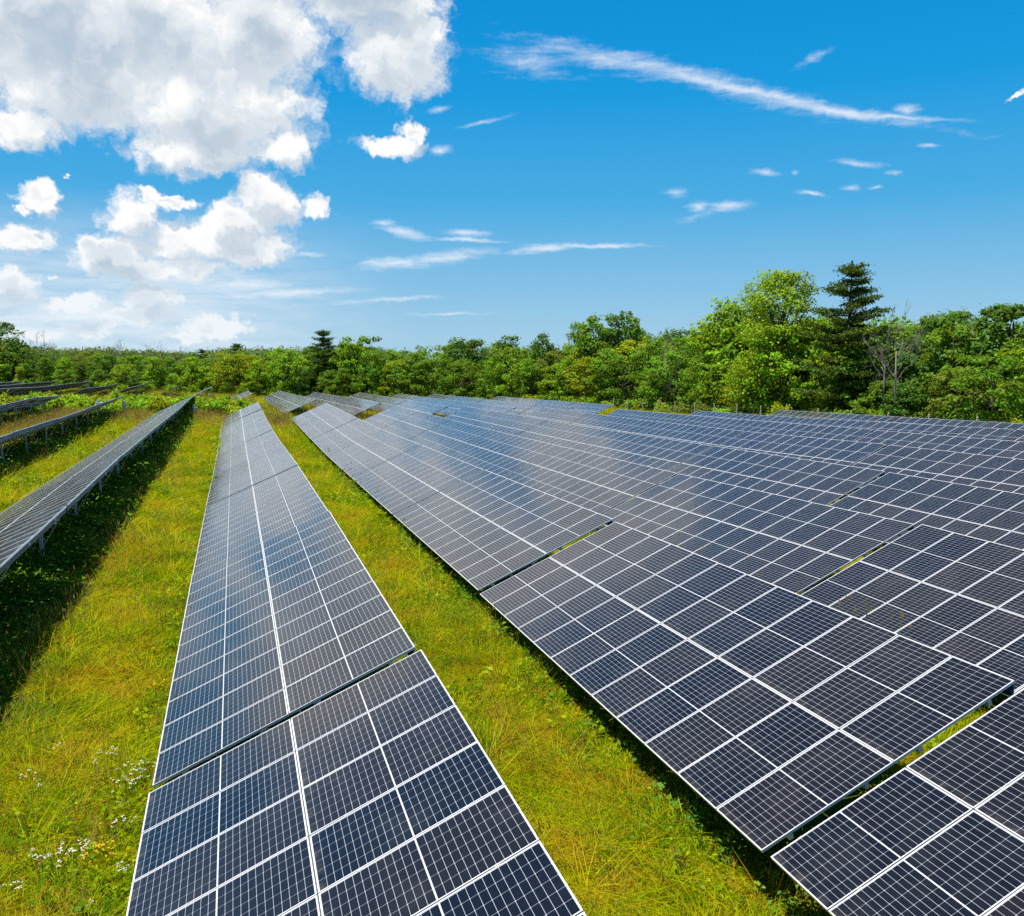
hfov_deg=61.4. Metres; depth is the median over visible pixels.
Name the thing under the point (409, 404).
solar array
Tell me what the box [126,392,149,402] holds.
shrub
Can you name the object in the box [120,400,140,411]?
shrub
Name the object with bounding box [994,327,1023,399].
broadleaf tree
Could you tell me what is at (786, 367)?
broadleaf tree
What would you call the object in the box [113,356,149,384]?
broadleaf tree
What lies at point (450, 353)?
broadleaf tree
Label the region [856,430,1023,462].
solar array
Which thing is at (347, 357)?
broadleaf tree
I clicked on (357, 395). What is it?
solar array
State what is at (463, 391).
broadleaf tree
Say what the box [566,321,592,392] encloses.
broadleaf tree
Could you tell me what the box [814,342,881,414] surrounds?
broadleaf tree
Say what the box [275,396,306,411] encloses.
solar array
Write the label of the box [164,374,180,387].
broadleaf tree
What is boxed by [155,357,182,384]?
broadleaf tree
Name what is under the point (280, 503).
solar array
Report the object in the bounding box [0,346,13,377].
broadleaf tree
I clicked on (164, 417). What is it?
solar array
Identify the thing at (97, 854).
wildflower clump
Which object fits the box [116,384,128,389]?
shrub
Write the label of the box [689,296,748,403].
broadleaf tree
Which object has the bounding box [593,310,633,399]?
broadleaf tree
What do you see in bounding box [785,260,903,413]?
pine tree
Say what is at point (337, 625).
solar array
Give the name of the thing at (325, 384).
broadleaf tree
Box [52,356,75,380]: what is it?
broadleaf tree
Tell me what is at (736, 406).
wire fence
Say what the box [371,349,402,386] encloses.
broadleaf tree
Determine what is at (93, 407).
solar array
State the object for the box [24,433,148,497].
solar array
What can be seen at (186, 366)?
broadleaf tree
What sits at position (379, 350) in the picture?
broadleaf tree
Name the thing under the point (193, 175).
sky
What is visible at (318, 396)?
solar array
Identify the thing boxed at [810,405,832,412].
shrub
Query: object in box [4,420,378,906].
wildflowers
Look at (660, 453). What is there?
solar array
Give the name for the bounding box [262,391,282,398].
solar array
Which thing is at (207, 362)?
broadleaf tree
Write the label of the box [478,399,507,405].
solar array
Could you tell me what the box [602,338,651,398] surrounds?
broadleaf tree
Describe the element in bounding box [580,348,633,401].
broadleaf tree
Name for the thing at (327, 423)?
solar array
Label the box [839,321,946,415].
broadleaf tree
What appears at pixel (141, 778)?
wildflower clump
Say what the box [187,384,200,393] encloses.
shrub
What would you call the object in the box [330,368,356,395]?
broadleaf tree
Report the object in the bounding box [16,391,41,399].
shrub
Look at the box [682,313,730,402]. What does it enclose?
broadleaf tree
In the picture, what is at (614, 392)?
broadleaf tree
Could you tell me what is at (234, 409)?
shrub
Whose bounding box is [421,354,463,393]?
broadleaf tree
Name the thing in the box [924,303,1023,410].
broadleaf tree
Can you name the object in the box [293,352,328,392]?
broadleaf tree
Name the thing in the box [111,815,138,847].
wildflower clump
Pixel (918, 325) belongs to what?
broadleaf tree
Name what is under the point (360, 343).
broadleaf tree
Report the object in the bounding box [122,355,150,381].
broadleaf tree
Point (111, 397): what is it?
shrub
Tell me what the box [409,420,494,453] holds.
solar array
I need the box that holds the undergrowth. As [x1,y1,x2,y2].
[3,372,1021,422]
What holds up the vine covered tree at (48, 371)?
on the ground at (839, 806)
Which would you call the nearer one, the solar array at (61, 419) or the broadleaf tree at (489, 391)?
the solar array at (61, 419)
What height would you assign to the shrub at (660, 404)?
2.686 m
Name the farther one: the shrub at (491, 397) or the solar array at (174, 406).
the shrub at (491, 397)
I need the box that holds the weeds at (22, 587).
[0,405,991,915]
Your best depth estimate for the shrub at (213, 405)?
97.91 m
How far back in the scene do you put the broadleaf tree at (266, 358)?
210.86 m
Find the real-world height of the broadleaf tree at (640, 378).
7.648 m
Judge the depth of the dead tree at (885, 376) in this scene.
87.33 m
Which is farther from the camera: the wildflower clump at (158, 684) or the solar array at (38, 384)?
the solar array at (38, 384)
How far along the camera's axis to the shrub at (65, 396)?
107.10 m
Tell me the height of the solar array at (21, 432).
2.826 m
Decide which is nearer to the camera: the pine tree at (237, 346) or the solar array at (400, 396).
the solar array at (400, 396)
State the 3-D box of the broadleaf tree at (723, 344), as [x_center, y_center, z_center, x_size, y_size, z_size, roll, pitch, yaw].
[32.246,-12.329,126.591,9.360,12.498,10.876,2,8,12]
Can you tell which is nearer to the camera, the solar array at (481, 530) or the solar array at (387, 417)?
the solar array at (481, 530)
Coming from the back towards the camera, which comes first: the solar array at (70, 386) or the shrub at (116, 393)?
the solar array at (70, 386)
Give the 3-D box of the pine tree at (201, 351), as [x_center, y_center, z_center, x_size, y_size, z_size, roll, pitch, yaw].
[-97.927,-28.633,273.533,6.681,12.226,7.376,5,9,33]
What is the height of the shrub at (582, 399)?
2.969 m
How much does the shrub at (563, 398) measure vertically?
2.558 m
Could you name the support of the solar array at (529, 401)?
on the ground at (839, 806)
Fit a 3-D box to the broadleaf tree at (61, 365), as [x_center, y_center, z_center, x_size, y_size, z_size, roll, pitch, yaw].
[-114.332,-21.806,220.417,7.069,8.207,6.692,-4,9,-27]
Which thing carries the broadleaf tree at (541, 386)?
on the ground at (839, 806)
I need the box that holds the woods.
[0,315,1019,377]
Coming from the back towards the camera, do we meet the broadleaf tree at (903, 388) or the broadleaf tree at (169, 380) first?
the broadleaf tree at (169, 380)
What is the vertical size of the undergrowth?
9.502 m
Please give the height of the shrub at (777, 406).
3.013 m
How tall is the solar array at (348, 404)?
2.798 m
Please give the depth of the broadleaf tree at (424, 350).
199.81 m
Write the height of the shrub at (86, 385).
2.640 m
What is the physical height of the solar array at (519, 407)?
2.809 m
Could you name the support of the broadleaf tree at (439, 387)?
on the ground at (839, 806)
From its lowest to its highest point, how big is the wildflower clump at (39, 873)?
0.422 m
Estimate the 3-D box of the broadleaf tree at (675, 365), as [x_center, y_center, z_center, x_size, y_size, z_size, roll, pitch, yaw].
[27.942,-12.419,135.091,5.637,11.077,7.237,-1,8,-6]
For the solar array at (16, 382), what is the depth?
192.17 m
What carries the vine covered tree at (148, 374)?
on the ground at (839, 806)
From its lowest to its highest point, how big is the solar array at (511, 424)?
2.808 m
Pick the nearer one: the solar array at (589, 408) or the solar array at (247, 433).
the solar array at (247, 433)
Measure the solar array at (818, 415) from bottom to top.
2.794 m
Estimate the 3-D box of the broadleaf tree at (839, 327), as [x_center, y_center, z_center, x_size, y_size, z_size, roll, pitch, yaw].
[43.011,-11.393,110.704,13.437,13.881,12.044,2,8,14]
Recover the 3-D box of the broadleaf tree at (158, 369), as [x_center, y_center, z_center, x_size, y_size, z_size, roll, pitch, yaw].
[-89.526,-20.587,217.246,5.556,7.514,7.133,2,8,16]
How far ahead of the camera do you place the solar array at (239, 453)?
52.37 m
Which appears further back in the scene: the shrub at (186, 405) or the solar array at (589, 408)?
the solar array at (589, 408)
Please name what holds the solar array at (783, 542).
on the ground at (839, 806)
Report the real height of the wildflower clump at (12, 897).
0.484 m
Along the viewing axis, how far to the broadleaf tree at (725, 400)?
113.32 m
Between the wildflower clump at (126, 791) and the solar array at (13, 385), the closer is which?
the wildflower clump at (126, 791)
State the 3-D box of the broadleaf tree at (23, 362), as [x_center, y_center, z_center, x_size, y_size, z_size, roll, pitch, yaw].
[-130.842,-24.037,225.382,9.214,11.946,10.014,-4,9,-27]
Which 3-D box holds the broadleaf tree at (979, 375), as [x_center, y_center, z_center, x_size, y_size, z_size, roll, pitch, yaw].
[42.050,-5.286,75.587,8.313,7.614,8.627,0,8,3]
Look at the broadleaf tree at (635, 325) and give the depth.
155.27 m
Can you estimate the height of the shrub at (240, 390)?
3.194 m
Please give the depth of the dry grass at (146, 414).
27.68 m
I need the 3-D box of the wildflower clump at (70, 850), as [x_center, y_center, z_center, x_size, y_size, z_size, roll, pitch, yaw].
[-5.497,5.045,10.756,0.505,0.485,0.480,-2,8,-18]
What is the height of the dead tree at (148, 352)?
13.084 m
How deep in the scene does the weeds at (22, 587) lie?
24.25 m
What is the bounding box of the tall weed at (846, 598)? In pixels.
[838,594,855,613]
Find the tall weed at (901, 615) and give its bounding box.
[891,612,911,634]
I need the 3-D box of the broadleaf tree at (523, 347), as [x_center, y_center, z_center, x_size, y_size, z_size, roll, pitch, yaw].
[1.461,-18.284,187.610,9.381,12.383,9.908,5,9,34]
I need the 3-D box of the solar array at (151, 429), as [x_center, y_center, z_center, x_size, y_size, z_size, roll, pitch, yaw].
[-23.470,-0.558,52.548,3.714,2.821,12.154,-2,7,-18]
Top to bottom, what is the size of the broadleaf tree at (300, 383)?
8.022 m
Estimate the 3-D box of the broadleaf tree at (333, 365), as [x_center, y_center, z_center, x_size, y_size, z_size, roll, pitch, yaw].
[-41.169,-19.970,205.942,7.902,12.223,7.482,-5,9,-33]
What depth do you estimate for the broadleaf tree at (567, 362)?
158.95 m
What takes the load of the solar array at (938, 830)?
on the ground at (839, 806)
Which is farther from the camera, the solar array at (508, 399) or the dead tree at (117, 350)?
the dead tree at (117, 350)
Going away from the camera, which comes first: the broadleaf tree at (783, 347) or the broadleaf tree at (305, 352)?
the broadleaf tree at (783, 347)
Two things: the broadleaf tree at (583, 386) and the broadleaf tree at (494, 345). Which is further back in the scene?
the broadleaf tree at (494, 345)
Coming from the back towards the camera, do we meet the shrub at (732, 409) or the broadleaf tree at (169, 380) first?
the broadleaf tree at (169, 380)
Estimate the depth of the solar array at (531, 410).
107.44 m
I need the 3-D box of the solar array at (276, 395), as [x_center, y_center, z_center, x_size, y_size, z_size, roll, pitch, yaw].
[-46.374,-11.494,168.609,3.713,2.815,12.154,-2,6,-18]
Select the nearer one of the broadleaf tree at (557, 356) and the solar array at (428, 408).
the solar array at (428, 408)
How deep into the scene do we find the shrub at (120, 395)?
112.17 m
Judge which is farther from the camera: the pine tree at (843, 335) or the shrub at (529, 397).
the shrub at (529, 397)
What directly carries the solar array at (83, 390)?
on the ground at (839, 806)
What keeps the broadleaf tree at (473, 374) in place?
on the ground at (839, 806)
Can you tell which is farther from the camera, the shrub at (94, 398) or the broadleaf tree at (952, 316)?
the shrub at (94, 398)
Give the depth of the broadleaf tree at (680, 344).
139.11 m
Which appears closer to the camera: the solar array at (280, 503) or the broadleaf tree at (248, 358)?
the solar array at (280, 503)
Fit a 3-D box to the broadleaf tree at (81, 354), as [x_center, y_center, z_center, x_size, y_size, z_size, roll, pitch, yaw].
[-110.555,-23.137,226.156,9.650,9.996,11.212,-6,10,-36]
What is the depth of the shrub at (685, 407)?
120.06 m
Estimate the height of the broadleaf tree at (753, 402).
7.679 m
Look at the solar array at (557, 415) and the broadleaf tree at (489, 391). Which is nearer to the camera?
the solar array at (557, 415)
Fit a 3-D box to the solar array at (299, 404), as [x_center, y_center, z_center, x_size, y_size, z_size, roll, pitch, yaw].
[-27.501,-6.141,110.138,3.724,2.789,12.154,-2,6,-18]
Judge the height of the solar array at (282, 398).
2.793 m
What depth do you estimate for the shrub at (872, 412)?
86.28 m
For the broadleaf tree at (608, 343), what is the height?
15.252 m
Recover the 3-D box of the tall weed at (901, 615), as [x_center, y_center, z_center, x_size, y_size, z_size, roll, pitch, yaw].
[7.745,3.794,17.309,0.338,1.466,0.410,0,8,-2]
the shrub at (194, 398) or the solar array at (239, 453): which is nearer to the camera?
the solar array at (239, 453)
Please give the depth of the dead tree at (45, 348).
228.87 m
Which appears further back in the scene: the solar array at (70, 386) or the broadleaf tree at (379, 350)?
the broadleaf tree at (379, 350)
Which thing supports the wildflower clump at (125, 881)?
on the ground at (839, 806)
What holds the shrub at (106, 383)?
on the ground at (839, 806)
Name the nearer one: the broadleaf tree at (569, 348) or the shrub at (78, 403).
the shrub at (78, 403)
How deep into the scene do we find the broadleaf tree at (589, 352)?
164.14 m
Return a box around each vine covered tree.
[0,364,8,381]
[12,366,25,381]
[33,357,54,385]
[73,362,88,382]
[140,356,165,391]
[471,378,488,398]
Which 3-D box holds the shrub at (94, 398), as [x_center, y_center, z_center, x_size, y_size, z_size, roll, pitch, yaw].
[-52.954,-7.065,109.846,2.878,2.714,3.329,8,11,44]
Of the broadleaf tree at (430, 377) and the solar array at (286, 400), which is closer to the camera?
the solar array at (286, 400)
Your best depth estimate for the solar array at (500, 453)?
49.51 m
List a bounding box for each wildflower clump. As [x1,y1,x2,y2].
[3,881,22,915]
[21,769,37,797]
[28,848,57,878]
[36,861,45,891]
[47,839,89,878]
[83,840,117,882]
[98,746,116,774]
[111,760,155,798]
[111,773,139,807]
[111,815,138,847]
[113,861,128,892]
[149,677,168,698]
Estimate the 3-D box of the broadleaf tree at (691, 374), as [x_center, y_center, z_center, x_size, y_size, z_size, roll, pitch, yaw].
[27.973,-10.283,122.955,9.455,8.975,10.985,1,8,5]
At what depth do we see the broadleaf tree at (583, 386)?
154.02 m
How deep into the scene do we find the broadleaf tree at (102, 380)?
213.62 m
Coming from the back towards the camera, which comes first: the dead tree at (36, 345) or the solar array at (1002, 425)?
the dead tree at (36, 345)
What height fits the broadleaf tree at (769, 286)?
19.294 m
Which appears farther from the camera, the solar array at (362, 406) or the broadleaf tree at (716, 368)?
the broadleaf tree at (716, 368)
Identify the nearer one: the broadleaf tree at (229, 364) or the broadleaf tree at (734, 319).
the broadleaf tree at (734, 319)
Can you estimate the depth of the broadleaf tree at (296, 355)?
210.16 m
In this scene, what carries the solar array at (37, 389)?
on the ground at (839, 806)
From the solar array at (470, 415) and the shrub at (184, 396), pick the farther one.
the shrub at (184, 396)
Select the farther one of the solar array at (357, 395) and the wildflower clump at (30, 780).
the solar array at (357, 395)
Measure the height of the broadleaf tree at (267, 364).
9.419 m
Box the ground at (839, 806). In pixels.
[1,366,1009,915]
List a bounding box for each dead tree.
[19,332,53,363]
[34,330,56,359]
[111,339,124,358]
[140,342,156,364]
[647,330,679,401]
[860,301,926,416]
[861,323,921,411]
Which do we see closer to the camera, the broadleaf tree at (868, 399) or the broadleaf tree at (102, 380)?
the broadleaf tree at (868, 399)
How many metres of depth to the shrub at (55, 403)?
100.84 m
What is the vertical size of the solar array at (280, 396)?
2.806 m
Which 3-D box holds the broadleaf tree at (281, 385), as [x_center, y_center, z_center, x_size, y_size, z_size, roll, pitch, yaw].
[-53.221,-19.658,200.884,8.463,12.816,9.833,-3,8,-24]
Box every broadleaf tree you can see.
[0,322,34,381]
[0,344,29,377]
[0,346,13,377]
[0,352,34,380]
[26,353,55,382]
[27,354,52,382]
[47,369,78,383]
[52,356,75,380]
[53,357,77,382]
[72,351,107,382]
[81,352,112,381]
[87,354,126,380]
[87,369,109,385]
[102,356,129,379]
[109,364,140,386]
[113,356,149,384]
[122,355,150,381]
[126,372,150,385]
[145,362,169,385]
[151,358,168,382]
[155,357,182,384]
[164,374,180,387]
[165,361,198,385]
[170,356,207,391]
[175,359,191,383]
[181,362,207,384]
[192,358,230,387]
[195,366,216,392]
[206,356,219,382]
[207,352,255,394]
[216,354,244,388]
[225,350,256,387]
[236,354,264,390]
[244,359,272,393]
[253,351,287,383]
[257,361,288,391]
[259,356,312,391]
[264,347,300,393]
[274,351,317,391]
[288,366,314,395]
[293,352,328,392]
[301,344,328,383]
[314,369,342,394]
[327,350,353,392]
[329,335,386,392]
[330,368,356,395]
[333,342,361,384]
[336,343,376,391]
[348,346,385,386]
[353,348,387,393]
[360,356,396,393]
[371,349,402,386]
[377,359,415,394]
[383,350,409,389]
[383,359,416,391]
[390,352,432,394]
[403,357,435,392]
[410,345,451,386]
[411,359,462,396]
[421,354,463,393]
[431,343,476,377]
[431,377,459,394]
[436,362,484,395]
[437,336,481,389]
[446,359,478,396]
[450,348,483,388]
[457,338,494,392]
[477,341,511,390]
[478,357,506,389]
[481,358,505,395]
[484,347,535,397]
[493,358,523,395]
[495,334,521,393]
[498,346,524,374]
[504,345,556,381]
[512,350,551,396]
[520,358,545,397]
[523,333,559,389]
[524,351,572,397]
[535,363,571,399]
[546,347,571,390]
[550,356,588,397]
[555,343,587,392]
[563,350,598,397]
[563,356,603,401]
[564,312,614,392]
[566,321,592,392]
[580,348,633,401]
[586,327,653,383]
[587,329,627,366]
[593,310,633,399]
[597,354,642,403]
[599,338,627,384]
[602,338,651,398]
[616,345,665,399]
[622,315,645,386]
[627,365,661,399]
[629,332,668,390]
[630,336,673,397]
[637,349,699,406]
[639,368,678,406]
[651,335,703,402]
[656,327,682,349]
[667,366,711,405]
[670,327,699,363]
[671,343,699,408]
[672,342,718,397]
[676,354,728,407]
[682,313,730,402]
[687,364,733,408]
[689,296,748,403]
[702,324,774,402]
[706,333,749,391]
[713,294,779,404]
[718,381,753,406]
[719,266,842,413]
[734,363,784,413]
[739,336,790,401]
[742,324,823,412]
[756,322,817,397]
[785,323,836,410]
[798,322,853,410]
[800,364,841,410]
[814,322,886,407]
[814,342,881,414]
[818,316,874,382]
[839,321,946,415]
[846,380,915,416]
[859,315,914,402]
[874,342,970,416]
[879,382,932,417]
[892,307,1023,415]
[896,311,955,417]
[899,312,954,396]
[904,322,996,419]
[915,368,989,419]
[921,317,1008,409]
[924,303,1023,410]
[931,324,1023,410]
[936,354,1023,422]
[965,336,1023,418]
[981,328,1023,419]
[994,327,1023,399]
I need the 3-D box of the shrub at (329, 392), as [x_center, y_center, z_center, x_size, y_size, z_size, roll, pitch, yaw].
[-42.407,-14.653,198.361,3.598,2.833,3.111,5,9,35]
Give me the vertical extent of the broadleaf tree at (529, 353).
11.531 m
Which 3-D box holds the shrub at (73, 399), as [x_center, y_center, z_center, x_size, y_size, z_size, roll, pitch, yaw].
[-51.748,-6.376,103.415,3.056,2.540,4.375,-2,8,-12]
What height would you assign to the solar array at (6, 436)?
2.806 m
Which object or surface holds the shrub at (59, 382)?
on the ground at (839, 806)
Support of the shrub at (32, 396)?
on the ground at (839, 806)
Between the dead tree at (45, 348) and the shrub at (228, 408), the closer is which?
the shrub at (228, 408)
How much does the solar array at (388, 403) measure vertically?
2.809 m
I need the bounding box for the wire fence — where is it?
[613,398,1014,421]
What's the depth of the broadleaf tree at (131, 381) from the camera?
209.95 m
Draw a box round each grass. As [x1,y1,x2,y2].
[0,388,709,915]
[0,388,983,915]
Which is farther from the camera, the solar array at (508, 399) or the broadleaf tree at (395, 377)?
the broadleaf tree at (395, 377)
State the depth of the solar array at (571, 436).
60.38 m
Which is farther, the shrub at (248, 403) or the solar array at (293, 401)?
the solar array at (293, 401)
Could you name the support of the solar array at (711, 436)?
on the ground at (839, 806)
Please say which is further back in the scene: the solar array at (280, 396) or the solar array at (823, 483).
the solar array at (280, 396)
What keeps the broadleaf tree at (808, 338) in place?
on the ground at (839, 806)
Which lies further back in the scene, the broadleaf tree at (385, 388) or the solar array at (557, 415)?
the broadleaf tree at (385, 388)
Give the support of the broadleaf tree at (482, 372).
on the ground at (839, 806)
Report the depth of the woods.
276.32 m
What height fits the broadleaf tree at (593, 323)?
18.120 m
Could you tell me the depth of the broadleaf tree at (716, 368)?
117.29 m
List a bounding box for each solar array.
[0,387,20,394]
[0,397,36,417]
[0,418,56,461]
[0,433,12,439]
[0,455,120,556]
[0,506,66,581]
[1,383,24,388]
[3,396,60,414]
[4,381,22,384]
[7,387,37,396]
[15,382,38,387]
[16,409,85,441]
[19,385,51,395]
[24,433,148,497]
[29,381,49,386]
[37,384,63,393]
[38,380,60,386]
[46,383,74,391]
[53,401,106,427]
[57,382,83,391]
[69,381,92,388]
[70,387,95,394]
[77,396,122,417]
[77,419,165,468]
[79,386,104,394]
[109,410,176,445]
[126,650,585,915]
[129,403,184,430]
[147,398,190,419]
[152,510,415,787]
[158,396,194,411]
[193,466,327,574]
[206,444,297,506]
[213,430,281,474]
[217,418,271,453]
[220,409,265,437]
[222,402,260,424]
[231,391,252,400]
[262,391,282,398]
[264,392,285,400]
[268,392,289,402]
[270,393,294,404]
[273,395,298,406]
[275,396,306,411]
[280,398,314,412]
[292,403,338,426]
[300,409,356,438]
[305,392,319,397]
[308,394,333,404]
[310,393,325,399]
[311,418,381,455]
[313,395,341,406]
[328,397,352,406]
[328,430,419,477]
[335,398,364,409]
[343,400,380,415]
[349,392,366,398]
[352,445,483,514]
[358,394,378,399]
[363,405,418,428]
[368,396,391,401]
[370,397,405,411]
[382,412,449,439]
[388,400,423,408]
[391,394,408,398]
[393,470,612,590]
[401,395,422,402]
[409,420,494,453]
[412,403,447,413]
[416,397,439,402]
[427,394,446,398]
[431,399,460,412]
[436,401,484,415]
[440,395,463,400]
[443,407,500,424]
[446,431,561,476]
[457,397,483,402]
[474,412,546,435]
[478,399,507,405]
[479,404,514,412]
[480,522,1014,852]
[490,396,517,401]
[500,401,537,414]
[504,447,676,513]
[511,398,543,403]
[516,421,611,448]
[517,404,572,415]
[526,407,588,427]
[537,400,575,405]
[567,402,612,416]
[569,413,652,432]
[576,431,712,470]
[602,474,913,594]
[608,409,676,421]
[631,421,744,458]
[659,446,884,504]
[663,414,756,430]
[690,411,768,427]
[718,431,885,465]
[720,421,873,444]
[761,416,868,427]
[762,410,865,420]
[771,688,1023,915]
[801,524,1023,696]
[830,472,1023,549]
[852,445,1023,493]
[855,421,1012,440]
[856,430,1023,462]
[858,415,986,427]
[981,421,1023,439]
[999,429,1023,441]
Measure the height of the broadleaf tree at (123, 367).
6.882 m
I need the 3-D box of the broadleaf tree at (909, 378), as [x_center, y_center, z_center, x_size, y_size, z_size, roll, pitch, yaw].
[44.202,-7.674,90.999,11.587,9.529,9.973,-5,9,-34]
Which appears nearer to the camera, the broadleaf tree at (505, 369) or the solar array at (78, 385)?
the broadleaf tree at (505, 369)
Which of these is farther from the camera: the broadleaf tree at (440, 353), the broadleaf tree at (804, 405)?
the broadleaf tree at (440, 353)
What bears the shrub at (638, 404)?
on the ground at (839, 806)
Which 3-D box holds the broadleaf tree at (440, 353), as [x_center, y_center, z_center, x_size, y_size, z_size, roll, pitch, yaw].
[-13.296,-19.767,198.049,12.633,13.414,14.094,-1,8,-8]
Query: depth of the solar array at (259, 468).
40.15 m
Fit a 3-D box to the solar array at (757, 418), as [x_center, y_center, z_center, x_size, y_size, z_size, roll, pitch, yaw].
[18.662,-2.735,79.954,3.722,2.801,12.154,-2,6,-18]
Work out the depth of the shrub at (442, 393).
182.32 m
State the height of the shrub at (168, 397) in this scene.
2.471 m
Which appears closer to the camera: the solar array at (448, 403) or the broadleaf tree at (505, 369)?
the solar array at (448, 403)
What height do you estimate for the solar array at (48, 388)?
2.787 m
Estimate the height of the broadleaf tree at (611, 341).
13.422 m
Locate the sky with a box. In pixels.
[0,0,1023,365]
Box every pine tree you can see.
[195,349,208,360]
[230,343,243,354]
[306,329,344,393]
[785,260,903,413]
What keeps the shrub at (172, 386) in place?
on the ground at (839, 806)
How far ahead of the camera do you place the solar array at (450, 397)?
151.09 m
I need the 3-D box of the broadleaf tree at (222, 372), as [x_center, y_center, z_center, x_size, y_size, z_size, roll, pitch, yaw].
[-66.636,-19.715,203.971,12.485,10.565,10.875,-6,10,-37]
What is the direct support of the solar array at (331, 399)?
on the ground at (839, 806)
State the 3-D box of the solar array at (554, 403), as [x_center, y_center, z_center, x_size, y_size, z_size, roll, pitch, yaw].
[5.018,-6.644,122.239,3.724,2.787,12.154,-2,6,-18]
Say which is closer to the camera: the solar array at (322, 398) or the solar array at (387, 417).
the solar array at (387, 417)
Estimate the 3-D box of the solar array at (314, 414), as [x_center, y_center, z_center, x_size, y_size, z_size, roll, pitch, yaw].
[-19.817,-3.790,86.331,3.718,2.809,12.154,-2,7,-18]
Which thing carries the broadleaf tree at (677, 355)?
on the ground at (839, 806)
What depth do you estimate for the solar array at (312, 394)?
175.63 m
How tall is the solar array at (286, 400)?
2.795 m
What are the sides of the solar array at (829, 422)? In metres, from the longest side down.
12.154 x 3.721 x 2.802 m
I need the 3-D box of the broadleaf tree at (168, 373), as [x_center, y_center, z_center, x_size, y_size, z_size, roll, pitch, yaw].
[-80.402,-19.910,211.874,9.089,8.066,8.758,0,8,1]
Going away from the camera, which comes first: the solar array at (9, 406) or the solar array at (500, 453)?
the solar array at (500, 453)
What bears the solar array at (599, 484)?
on the ground at (839, 806)
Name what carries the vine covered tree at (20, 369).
on the ground at (839, 806)
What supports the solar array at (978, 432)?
on the ground at (839, 806)
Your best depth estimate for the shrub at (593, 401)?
147.78 m
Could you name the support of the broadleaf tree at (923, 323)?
on the ground at (839, 806)
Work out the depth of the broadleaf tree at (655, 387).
134.78 m
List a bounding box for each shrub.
[0,390,20,403]
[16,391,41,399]
[17,378,30,383]
[21,391,47,411]
[24,394,66,408]
[53,379,64,384]
[60,393,88,404]
[64,395,93,407]
[65,398,89,409]
[79,380,91,388]
[89,392,104,404]
[95,381,113,389]
[98,393,122,402]
[101,402,126,411]
[105,389,125,399]
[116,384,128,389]
[117,396,139,404]
[119,393,136,398]
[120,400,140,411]
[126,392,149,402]
[138,398,168,412]
[139,396,173,401]
[142,392,171,412]
[165,383,180,391]
[170,397,195,409]
[173,392,202,404]
[174,392,202,401]
[182,401,206,410]
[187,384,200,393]
[187,398,223,413]
[211,400,241,408]
[218,405,232,413]
[219,396,245,407]
[223,388,232,394]
[227,406,240,414]
[236,385,248,393]
[244,401,252,406]
[322,389,336,395]
[373,390,384,395]
[434,390,447,394]
[486,393,496,399]
[522,394,540,399]
[540,394,560,400]
[558,395,569,401]
[572,393,592,402]
[586,397,598,403]
[601,400,621,408]
[624,398,652,410]
[653,397,668,411]
[667,402,693,414]
[691,397,710,412]
[711,407,727,411]
[723,403,751,413]
[752,407,770,414]
[765,401,791,415]
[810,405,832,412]
[830,408,859,420]
[866,407,898,416]
[960,411,993,426]
[1006,417,1023,423]
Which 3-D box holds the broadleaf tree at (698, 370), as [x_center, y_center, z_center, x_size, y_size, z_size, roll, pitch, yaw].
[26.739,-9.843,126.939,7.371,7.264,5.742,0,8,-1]
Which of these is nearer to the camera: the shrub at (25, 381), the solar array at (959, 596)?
the solar array at (959, 596)
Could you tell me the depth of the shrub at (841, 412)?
90.39 m
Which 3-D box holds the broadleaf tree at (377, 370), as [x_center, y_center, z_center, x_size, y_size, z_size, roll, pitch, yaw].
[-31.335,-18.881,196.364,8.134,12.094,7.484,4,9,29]
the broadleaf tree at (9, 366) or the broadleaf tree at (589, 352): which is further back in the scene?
the broadleaf tree at (9, 366)
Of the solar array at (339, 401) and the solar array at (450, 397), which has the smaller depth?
the solar array at (339, 401)
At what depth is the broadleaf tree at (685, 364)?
128.93 m
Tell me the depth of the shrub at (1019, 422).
71.35 m
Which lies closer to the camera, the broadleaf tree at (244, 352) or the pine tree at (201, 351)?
the broadleaf tree at (244, 352)
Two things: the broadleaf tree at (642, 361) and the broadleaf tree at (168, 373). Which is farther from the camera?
the broadleaf tree at (168, 373)
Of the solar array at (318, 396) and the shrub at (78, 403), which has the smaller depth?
the shrub at (78, 403)
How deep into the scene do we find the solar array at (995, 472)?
36.73 m
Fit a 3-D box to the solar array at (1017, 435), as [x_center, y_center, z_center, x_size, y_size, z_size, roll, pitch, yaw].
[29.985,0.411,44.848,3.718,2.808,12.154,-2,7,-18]
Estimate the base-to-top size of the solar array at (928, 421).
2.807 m
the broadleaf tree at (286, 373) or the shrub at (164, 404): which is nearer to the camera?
the shrub at (164, 404)
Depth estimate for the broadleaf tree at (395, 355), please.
203.51 m
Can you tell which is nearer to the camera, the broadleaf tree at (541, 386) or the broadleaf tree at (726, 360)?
the broadleaf tree at (726, 360)
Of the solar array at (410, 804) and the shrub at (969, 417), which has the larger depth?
the shrub at (969, 417)
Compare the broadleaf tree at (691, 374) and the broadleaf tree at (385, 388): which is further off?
the broadleaf tree at (385, 388)
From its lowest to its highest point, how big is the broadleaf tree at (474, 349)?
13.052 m
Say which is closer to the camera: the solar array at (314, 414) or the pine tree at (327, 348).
the solar array at (314, 414)

